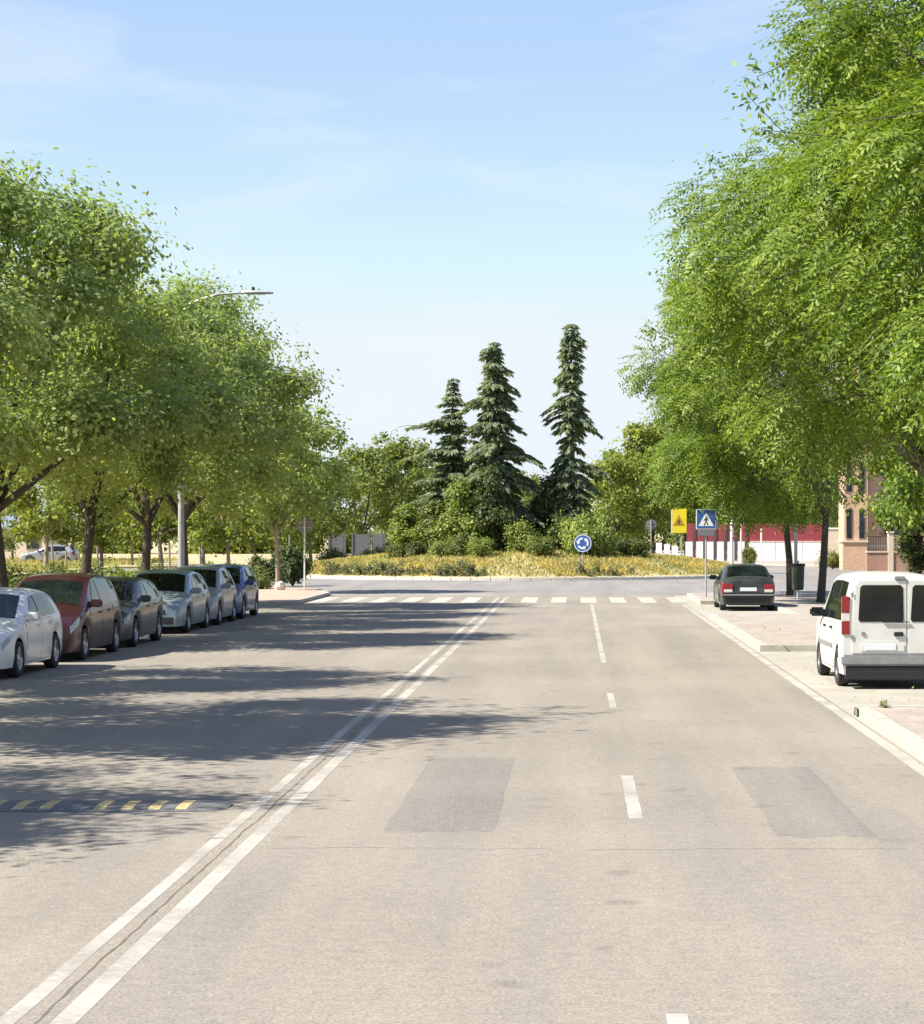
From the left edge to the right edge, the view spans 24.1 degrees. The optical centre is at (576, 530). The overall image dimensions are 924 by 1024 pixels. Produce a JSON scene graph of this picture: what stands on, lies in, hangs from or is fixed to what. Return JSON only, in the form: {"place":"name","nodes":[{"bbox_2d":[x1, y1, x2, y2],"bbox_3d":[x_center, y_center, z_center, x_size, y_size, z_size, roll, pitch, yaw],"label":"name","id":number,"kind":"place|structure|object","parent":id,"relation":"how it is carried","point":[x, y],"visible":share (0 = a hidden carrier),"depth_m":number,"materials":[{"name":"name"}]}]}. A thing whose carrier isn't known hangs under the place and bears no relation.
{"place":"outdoors","nodes":[
{"label":"outdoors","id":0,"kind":"place"},
{"bbox_2d":[13,550,353,575],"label":"lawn","id":1,"kind":"structure","parent":0,"point":[218,559],"depth_m":191.51,"materials":[{"name":"plant"}]},
{"bbox_2d":[1,481,47,563],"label":"tree","id":2,"kind":"object","parent":1,"relation":"on","point":[11,546],"visible":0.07,"depth_m":149.76,"materials":[{"name":"green plant"}]},
{"bbox_2d":[1,511,65,558],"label":"pale house","id":3,"kind":"structure","parent":1,"relation":"on","point":[25,548],"depth_m":170.00,"materials":[{"name":"stone"}]},
{"bbox_2d":[20,544,79,561],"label":"parked car","id":4,"kind":"object","parent":1,"relation":"on","point":[72,551],"visible":0.57,"depth_m":157.19,"materials":[{"name":"silver metal"}]},
{"bbox_2d":[0,463,103,570],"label":"tree","id":5,"kind":"object","parent":1,"relation":"on","point":[43,523],"visible":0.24,"depth_m":127.20,"materials":[{"name":"green plant"}]},
{"bbox_2d":[36,482,97,546],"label":"tree","id":6,"kind":"object","parent":1,"relation":"on","point":[77,523],"visible":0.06,"depth_m":158.26,"materials":[{"name":"green plant"}]},
{"bbox_2d":[5,555,177,573],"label":"grass cover","id":7,"kind":"object","parent":1,"relation":"on","point":[39,562],"depth_m":148.76,"materials":[{"name":"plant"}]},
{"bbox_2d":[42,482,141,571],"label":"tree","id":8,"kind":"object","parent":1,"relation":"on","point":[102,543],"visible":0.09,"depth_m":129.52,"materials":[{"name":"green plant"}]},
{"bbox_2d":[96,507,165,564],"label":"tree","id":9,"kind":"object","parent":1,"relation":"on","point":[117,542],"visible":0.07,"depth_m":149.77,"materials":[{"name":"green plant"}]},
{"bbox_2d":[100,475,220,568],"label":"tree","id":10,"kind":"object","parent":1,"relation":"on","point":[164,537],"visible":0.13,"depth_m":125.31,"materials":[{"name":"green plant"}]},
{"bbox_2d":[16,506,376,553],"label":"woods","id":11,"kind":"object","parent":1,"relation":"on","point":[317,548],"visible":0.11,"depth_m":222.39,"materials":[{"name":"green plant"}]},
{"bbox_2d":[177,480,284,563],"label":"tree","id":12,"kind":"object","parent":1,"relation":"on","point":[224,531],"visible":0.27,"depth_m":121.22,"materials":[{"name":"green plant"}]},
{"bbox_2d":[299,456,374,540],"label":"background tree","id":13,"kind":"object","parent":1,"relation":"on","point":[363,509],"visible":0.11,"depth_m":194.90,"materials":[{"name":"green plant"}]},
{"bbox_2d":[328,533,384,555],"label":"grey wall","id":14,"kind":"structure","parent":1,"relation":"on","point":[361,541],"depth_m":172.00,"materials":[{"name":"concrete"}]},
{"bbox_2d":[322,439,419,540],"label":"background tree","id":15,"kind":"object","parent":1,"relation":"on","point":[378,481],"visible":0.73,"depth_m":175.08,"materials":[{"name":"green plant"}]},
{"bbox_2d":[342,430,439,544],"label":"background tree","id":16,"kind":"object","parent":1,"relation":"on","point":[401,450],"visible":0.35,"depth_m":180.24,"materials":[{"name":"green plant"}]},
{"bbox_2d":[370,507,833,550],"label":"woods","id":17,"kind":"object","parent":1,"relation":"on","point":[671,539],"visible":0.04,"depth_m":258.97,"materials":[{"name":"green plant"}]},
{"bbox_2d":[258,587,329,605],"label":"pavement","id":18,"kind":"structure","parent":0,"point":[286,596],"depth_m":78.92,"materials":[{"name":"concrete"}]},
{"bbox_2d":[0,254,89,485],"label":"street tree","id":19,"kind":"object","parent":18,"relation":"on","point":[9,332],"visible":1,"depth_m":35.47,"materials":[{"name":"green plant"}]},
{"bbox_2d":[0,147,237,586],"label":"street tree","id":20,"kind":"object","parent":18,"relation":"on","point":[82,425],"visible":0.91,"depth_m":46.43,"materials":[{"name":"green plant"}]},
{"bbox_2d":[0,258,290,572],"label":"street tree","id":21,"kind":"object","parent":18,"relation":"on","point":[160,473],"visible":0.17,"depth_m":54.63,"materials":[{"name":"green plant"}]},
{"bbox_2d":[17,272,306,571],"bbox_3d":[-12.208,-2.496,61.302,9.216,9.996,8.982,0,0,-17],"label":"street tree","id":22,"kind":"object","parent":18,"relation":"on","point":[214,479],"visible":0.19,"depth_m":61.24,"materials":[{"name":"green plant"}]},
{"bbox_2d":[59,254,343,565],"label":"street tree","id":23,"kind":"object","parent":18,"relation":"on","point":[293,389],"visible":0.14,"depth_m":69.04,"materials":[{"name":"green plant"}]},
{"bbox_2d":[178,287,272,566],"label":"street lamp","id":24,"kind":"object","parent":18,"relation":"on","point":[181,554],"visible":0.38,"depth_m":66.72,"materials":[{"name":"metal"}]},
{"bbox_2d":[249,561,274,588],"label":"shrub","id":25,"kind":"object","parent":18,"relation":"on","point":[262,578],"visible":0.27,"depth_m":88.16,"materials":[{"name":"green plant"}]},
{"bbox_2d":[244,553,283,584],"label":"shrub","id":26,"kind":"object","parent":18,"relation":"on","point":[257,559],"visible":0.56,"depth_m":94.72,"materials":[{"name":"green plant"}]},
{"bbox_2d":[210,391,360,582],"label":"young tree","id":27,"kind":"object","parent":18,"relation":"on","point":[305,496],"visible":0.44,"depth_m":86.25,"materials":[{"name":"green plant"}]},
{"bbox_2d":[267,538,316,585],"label":"shrub","id":28,"kind":"object","parent":18,"relation":"on","point":[292,563],"visible":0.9,"depth_m":96.67,"materials":[{"name":"green plant"}]},
{"bbox_2d":[296,516,313,588],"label":"road sign","id":29,"kind":"object","parent":18,"relation":"on","point":[303,527],"visible":0.86,"depth_m":88.05,"materials":[{"name":"white metal"}]},
{"bbox_2d":[68,532,775,552],"bbox_3d":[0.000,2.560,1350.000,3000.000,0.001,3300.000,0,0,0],"label":"ground","id":30,"kind":"structure","parent":0,"point":[163,546],"depth_m":367.48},
{"bbox_2d":[227,519,287,556],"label":"tree","id":31,"kind":"object","parent":30,"relation":"on","point":[252,540],"visible":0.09,"depth_m":149.72,"materials":[{"name":"green plant"}]},
{"bbox_2d":[515,470,553,522],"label":"background tree","id":32,"kind":"object","parent":30,"relation":"on","point":[527,495],"visible":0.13,"depth_m":238.64,"materials":[{"name":"green plant"}]},
{"bbox_2d":[596,441,670,539],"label":"background tree","id":33,"kind":"object","parent":30,"relation":"on","point":[665,530],"visible":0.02,"depth_m":235.42,"materials":[{"name":"green plant"}]},
{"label":"lawn","id":34,"kind":"structure","parent":30,"relation":"on","visible":0},
{"bbox_2d":[6,559,61,587],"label":"shrub","id":35,"kind":"object","parent":34,"relation":"on","point":[13,583],"visible":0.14,"depth_m":71.22,"materials":[{"name":"green plant"}]},
{"bbox_2d":[18,557,79,577],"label":"shrub","id":36,"kind":"object","parent":34,"relation":"on","point":[53,569],"visible":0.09,"depth_m":75.25,"materials":[{"name":"green plant"}]},
{"bbox_2d":[66,553,140,576],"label":"shrub","id":37,"kind":"object","parent":34,"relation":"on","point":[121,572],"visible":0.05,"depth_m":74.44,"materials":[{"name":"green plant"}]},
{"bbox_2d":[129,555,176,572],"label":"shrub","id":38,"kind":"object","parent":34,"relation":"on","point":[151,566],"visible":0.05,"depth_m":81.77,"materials":[{"name":"green plant"}]},
{"bbox_2d":[0,595,923,1023],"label":"road","id":39,"kind":"structure","parent":0,"point":[556,809],"depth_m":18.03,"materials":[{"name":"grey asphalt"}]},
{"bbox_2d":[0,587,62,676],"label":"parked car","id":40,"kind":"object","parent":39,"relation":"on","point":[31,625],"visible":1,"depth_m":37.57,"materials":[{"name":"white paint"}]},
{"bbox_2d":[15,573,120,659],"bbox_3d":[-10.350,1.674,42.952,2.151,1.648,4.392,0,0,0],"label":"parked car","id":41,"kind":"object","parent":39,"relation":"on","point":[88,605],"visible":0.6,"depth_m":42.40,"materials":[{"name":"red paint"}]},
{"bbox_2d":[0,800,231,810],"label":"speed bump","id":42,"kind":"object","parent":39,"relation":"on","point":[109,805],"visible":1,"depth_m":19.37,"materials":[{"name":"rubber"}]},
{"bbox_2d":[105,576,162,646],"bbox_3d":[-10.320,1.759,47.627,2.095,1.478,4.142,0,0,0],"label":"parked car","id":43,"kind":"object","parent":39,"relation":"on","point":[141,601],"visible":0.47,"depth_m":47.19,"materials":[{"name":"grey paint"}]},
{"bbox_2d":[134,569,209,632],"bbox_3d":[-10.340,1.734,53.952,2.133,1.528,4.192,0,0,0],"label":"parked car","id":44,"kind":"object","parent":39,"relation":"on","point":[185,594],"visible":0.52,"depth_m":53.30,"materials":[{"name":"silver metal"}]},
{"bbox_2d":[175,565,236,624],"bbox_3d":[-10.270,1.724,58.127,2.095,1.548,3.942,0,0,0],"label":"parked car","id":45,"kind":"object","parent":39,"relation":"on","point":[221,585],"visible":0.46,"depth_m":57.83,"materials":[{"name":"silver metal"}]},
{"bbox_2d":[205,564,258,618],"bbox_3d":[-10.270,1.734,62.252,2.095,1.528,3.992,0,0,0],"label":"parked car","id":46,"kind":"object","parent":39,"relation":"on","point":[245,581],"visible":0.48,"depth_m":61.96,"materials":[{"name":"blue paint"}]},
{"bbox_2d":[0,0,923,531],"label":"sky","id":47,"kind":"structure","parent":0,"point":[417,187],"materials":[{"name":"blue"}]},
{"bbox_2d":[13,566,923,595],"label":"roundabout road","id":48,"kind":"structure","parent":0,"point":[678,587],"depth_m":96.37,"materials":[{"name":"grey asphalt"}]},
{"bbox_2d":[159,483,238,564],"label":"tree","id":49,"kind":"object","parent":48,"relation":"on","point":[202,555],"visible":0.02,"depth_m":144.88,"materials":[{"name":"green plant"}]},
{"bbox_2d":[211,444,358,548],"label":"tree","id":50,"kind":"object","parent":48,"relation":"on","point":[292,523],"visible":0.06,"depth_m":134.36,"materials":[{"name":"green plant"}]},
{"bbox_2d":[276,452,364,560],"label":"tree","id":51,"kind":"object","parent":48,"relation":"on","point":[341,523],"visible":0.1,"depth_m":149.73,"materials":[{"name":"green plant"}]},
{"bbox_2d":[355,540,391,555],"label":"shrub","id":52,"kind":"object","parent":48,"relation":"on","point":[368,552],"visible":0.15,"depth_m":152.00,"materials":[{"name":"green plant"}]},
{"bbox_2d":[385,458,441,539],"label":"background tree","id":53,"kind":"object","parent":48,"relation":"on","point":[425,515],"visible":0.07,"depth_m":188.46,"materials":[{"name":"green plant"}]},
{"bbox_2d":[306,550,717,580],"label":"roundabout island","id":54,"kind":"structure","parent":48,"relation":"on","point":[552,576],"depth_m":109.50,"materials":[{"name":"green plant"}]},
{"bbox_2d":[315,545,360,560],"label":"shrub","id":55,"kind":"object","parent":54,"relation":"on","point":[332,553],"visible":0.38,"depth_m":149.78,"materials":[{"name":"green plant"}]},
{"bbox_2d":[385,541,406,557],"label":"shrub","id":56,"kind":"object","parent":54,"relation":"on","point":[396,550],"visible":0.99,"depth_m":116.18,"materials":[{"name":"green plant"}]},
{"bbox_2d":[386,502,429,551],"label":"shrub","id":57,"kind":"object","parent":54,"relation":"on","point":[404,524],"visible":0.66,"depth_m":122.04,"materials":[{"name":"green plant"}]},
{"bbox_2d":[404,541,429,555],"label":"shrub","id":58,"kind":"object","parent":54,"relation":"on","point":[418,549],"visible":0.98,"depth_m":116.80,"materials":[{"name":"green plant"}]},
{"bbox_2d":[401,499,451,548],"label":"shrub","id":59,"kind":"object","parent":54,"relation":"on","point":[422,532],"visible":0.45,"depth_m":119.71,"materials":[{"name":"green plant"}]},
{"bbox_2d":[403,378,479,528],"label":"cedar tree","id":60,"kind":"object","parent":54,"relation":"on","point":[451,451],"visible":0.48,"depth_m":121.85,"materials":[{"name":"green plant"}]},
{"bbox_2d":[425,530,468,556],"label":"shrub","id":61,"kind":"object","parent":54,"relation":"on","point":[457,547],"visible":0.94,"depth_m":115.48,"materials":[{"name":"green plant"}]},
{"bbox_2d":[426,476,487,547],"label":"shrub","id":62,"kind":"object","parent":54,"relation":"on","point":[461,519],"visible":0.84,"depth_m":117.36,"materials":[{"name":"green plant"}]},
{"bbox_2d":[465,534,493,557],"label":"shrub","id":63,"kind":"object","parent":54,"relation":"on","point":[477,546],"visible":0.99,"depth_m":114.38,"materials":[{"name":"green plant"}]},
{"bbox_2d":[470,460,515,551],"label":"shrub","id":64,"kind":"object","parent":54,"relation":"on","point":[488,507],"visible":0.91,"depth_m":117.55,"materials":[{"name":"green plant"}]},
{"bbox_2d":[439,342,547,548],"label":"cedar tree","id":65,"kind":"object","parent":54,"relation":"on","point":[493,424],"visible":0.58,"depth_m":120.45,"materials":[{"name":"green plant"}]},
{"bbox_2d":[307,546,734,576],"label":"grass cover","id":66,"kind":"object","parent":54,"relation":"on","point":[655,557],"depth_m":113.57,"materials":[{"name":"plant"}]},
{"bbox_2d":[502,516,540,551],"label":"shrub","id":67,"kind":"object","parent":54,"relation":"on","point":[518,532],"visible":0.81,"depth_m":116.51,"materials":[{"name":"green plant"}]},
{"bbox_2d":[523,532,559,556],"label":"shrub","id":68,"kind":"object","parent":54,"relation":"on","point":[536,544],"visible":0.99,"depth_m":114.53,"materials":[{"name":"green plant"}]},
{"bbox_2d":[523,470,567,546],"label":"shrub","id":69,"kind":"object","parent":54,"relation":"on","point":[542,506],"visible":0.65,"depth_m":121.41,"materials":[{"name":"green plant"}]},
{"bbox_2d":[538,506,581,550],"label":"shrub","id":70,"kind":"object","parent":54,"relation":"on","point":[559,518],"visible":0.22,"depth_m":119.31,"materials":[{"name":"green plant"}]},
{"bbox_2d":[539,324,615,527],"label":"cedar tree","id":71,"kind":"object","parent":54,"relation":"on","point":[570,406],"visible":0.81,"depth_m":121.57,"materials":[{"name":"green plant"}]},
{"bbox_2d":[574,534,591,564],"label":"roundabout sign","id":72,"kind":"object","parent":54,"relation":"on","point":[582,543],"visible":1,"depth_m":109.53,"materials":[{"name":"metal"}]},
{"bbox_2d":[547,495,624,555],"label":"shrub","id":73,"kind":"object","parent":54,"relation":"on","point":[599,534],"visible":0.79,"depth_m":116.24,"materials":[{"name":"green plant"}]},
{"bbox_2d":[617,537,654,557],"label":"shrub","id":74,"kind":"object","parent":54,"relation":"on","point":[636,547],"visible":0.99,"depth_m":117.24,"materials":[{"name":"green plant"}]},
{"bbox_2d":[579,448,659,540],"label":"background tree","id":75,"kind":"object","parent":48,"relation":"on","point":[617,469],"visible":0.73,"depth_m":184.62,"materials":[{"name":"green plant"}]},
{"bbox_2d":[591,413,700,552],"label":"background tree","id":76,"kind":"object","parent":48,"relation":"on","point":[638,432],"visible":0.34,"depth_m":190.91,"materials":[{"name":"green plant"}]},
{"bbox_2d":[656,543,677,554],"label":"wall","id":77,"kind":"structure","parent":48,"relation":"on","point":[666,549],"depth_m":168.00,"materials":[{"name":"white paint"}]},
{"bbox_2d":[671,509,686,554],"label":"warning sign","id":78,"kind":"object","parent":48,"relation":"on","point":[678,520],"visible":0.9,"depth_m":127.90,"materials":[{"name":"metal"}]},
{"bbox_2d":[730,517,733,563],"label":"street lamp","id":79,"kind":"object","parent":48,"relation":"on","point":[731,548],"visible":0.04,"depth_m":119.92,"materials":[{"name":"white metal"}]},
{"bbox_2d":[739,544,757,563],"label":"shrub","id":80,"kind":"object","parent":48,"relation":"on","point":[749,554],"visible":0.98,"depth_m":149.62,"materials":[{"name":"green plant"}]},
{"bbox_2d":[813,548,838,568],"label":"shrub","id":81,"kind":"object","parent":48,"relation":"on","point":[833,560],"visible":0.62,"depth_m":139.57,"materials":[{"name":"green plant"}]},
{"bbox_2d":[838,354,923,569],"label":"apartment building","id":82,"kind":"structure","parent":48,"relation":"on","point":[853,543],"depth_m":137.00,"materials":[{"name":"brick"}]},
{"bbox_2d":[846,508,851,538],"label":"window","id":83,"kind":"structure","parent":82,"relation":"in","point":[848,518],"depth_m":136.95,"materials":[{"name":"black glass"}]},
{"bbox_2d":[859,508,864,538],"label":"window","id":84,"kind":"structure","parent":82,"relation":"in","point":[861,514],"depth_m":136.95,"materials":[{"name":"black glass"}]},
{"bbox_2d":[846,431,923,572],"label":"garden tree","id":85,"kind":"object","parent":48,"relation":"on","point":[878,511],"visible":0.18,"depth_m":125.54,"materials":[{"name":"green plant"}]},
{"bbox_2d":[866,421,923,540],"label":"garden tree","id":86,"kind":"object","parent":48,"relation":"on","point":[909,491],"visible":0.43,"depth_m":118.64,"materials":[{"name":"green plant"}]},
{"bbox_2d":[894,521,923,571],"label":"shrub","id":87,"kind":"object","parent":48,"relation":"on","point":[911,552],"visible":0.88,"depth_m":125.32,"materials":[{"name":"green plant"}]},
{"bbox_2d":[648,550,828,566],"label":"pavement","id":88,"kind":"structure","parent":0,"point":[783,563],"depth_m":160.93,"materials":[{"name":"concrete"}]},
{"bbox_2d":[639,429,721,555],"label":"background tree","id":89,"kind":"object","parent":88,"relation":"on","point":[695,506],"visible":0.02,"depth_m":197.94,"materials":[{"name":"green plant"}]},
{"bbox_2d":[809,471,838,527],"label":"background tree","id":90,"kind":"object","parent":88,"relation":"on","point":[835,525],"visible":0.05,"depth_m":187.70,"materials":[{"name":"green plant"}]},
{"bbox_2d":[828,528,838,553],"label":"cream wall","id":91,"kind":"structure","parent":88,"relation":"on","point":[833,538],"depth_m":166.00,"materials":[{"name":"beige paint"}]},
{"bbox_2d":[686,524,821,560],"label":"panel wall","id":92,"kind":"structure","parent":0,"point":[808,543],"depth_m":170.02,"materials":[{"name":"metal"}]},
{"bbox_2d":[675,596,923,763],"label":"parking bay ground","id":93,"kind":"structure","parent":0,"point":[859,692],"depth_m":35.05,"materials":[{"name":"concrete"}]},
{"bbox_2d":[709,564,774,609],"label":"parked car","id":94,"kind":"object","parent":93,"relation":"on","point":[744,584],"visible":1,"depth_m":66.93,"materials":[{"name":"black paint"}]},
{"bbox_2d":[810,571,923,684],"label":"white van","id":95,"kind":"object","parent":93,"relation":"on","point":[870,625],"visible":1,"depth_m":33.98,"materials":[{"name":"paint"}]},
{"bbox_2d":[687,590,923,758],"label":"pavement","id":96,"kind":"structure","parent":0,"point":[903,725],"depth_m":48.96,"materials":[{"name":"concrete"}]},
{"bbox_2d":[696,509,718,596],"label":"crossing sign","id":97,"kind":"object","parent":96,"relation":"on","point":[703,518],"visible":0.88,"depth_m":76.92,"materials":[{"name":"metal"}]},
{"bbox_2d":[615,263,865,595],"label":"drooping tree","id":98,"kind":"object","parent":96,"relation":"on","point":[639,385],"visible":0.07,"depth_m":78.16,"materials":[{"name":"green plant"}]},
{"bbox_2d":[635,241,873,602],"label":"drooping tree","id":99,"kind":"object","parent":96,"relation":"on","point":[730,472],"visible":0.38,"depth_m":70.62,"materials":[{"name":"green plant"}]},
{"bbox_2d":[642,0,923,497],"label":"drooping tree","id":100,"kind":"object","parent":96,"relation":"on","point":[905,453],"visible":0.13,"depth_m":50.95,"materials":[{"name":"green plant"}]},
{"bbox_2d":[645,0,923,499],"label":"drooping tree","id":101,"kind":"object","parent":96,"relation":"on","point":[722,303],"visible":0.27,"depth_m":43.82,"materials":[{"name":"green plant"}]},
{"bbox_2d":[791,561,804,599],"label":"litter bin","id":102,"kind":"object","parent":96,"relation":"on","point":[797,576],"visible":0.99,"depth_m":74.03,"materials":[{"name":"metal"}]},
{"bbox_2d":[711,0,923,428],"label":"drooping tree","id":103,"kind":"object","parent":96,"relation":"on","point":[811,266],"visible":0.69,"depth_m":36.80,"materials":[{"name":"green plant"}]},
{"bbox_2d":[796,0,923,442],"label":"drooping tree","id":104,"kind":"object","parent":96,"relation":"on","point":[913,361],"visible":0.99,"depth_m":31.78,"materials":[{"name":"green plant"}]},
{"bbox_2d":[865,531,923,570],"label":"garden wall","id":105,"kind":"structure","parent":0,"point":[885,560],"depth_m":131.50,"materials":[{"name":"red brick"}]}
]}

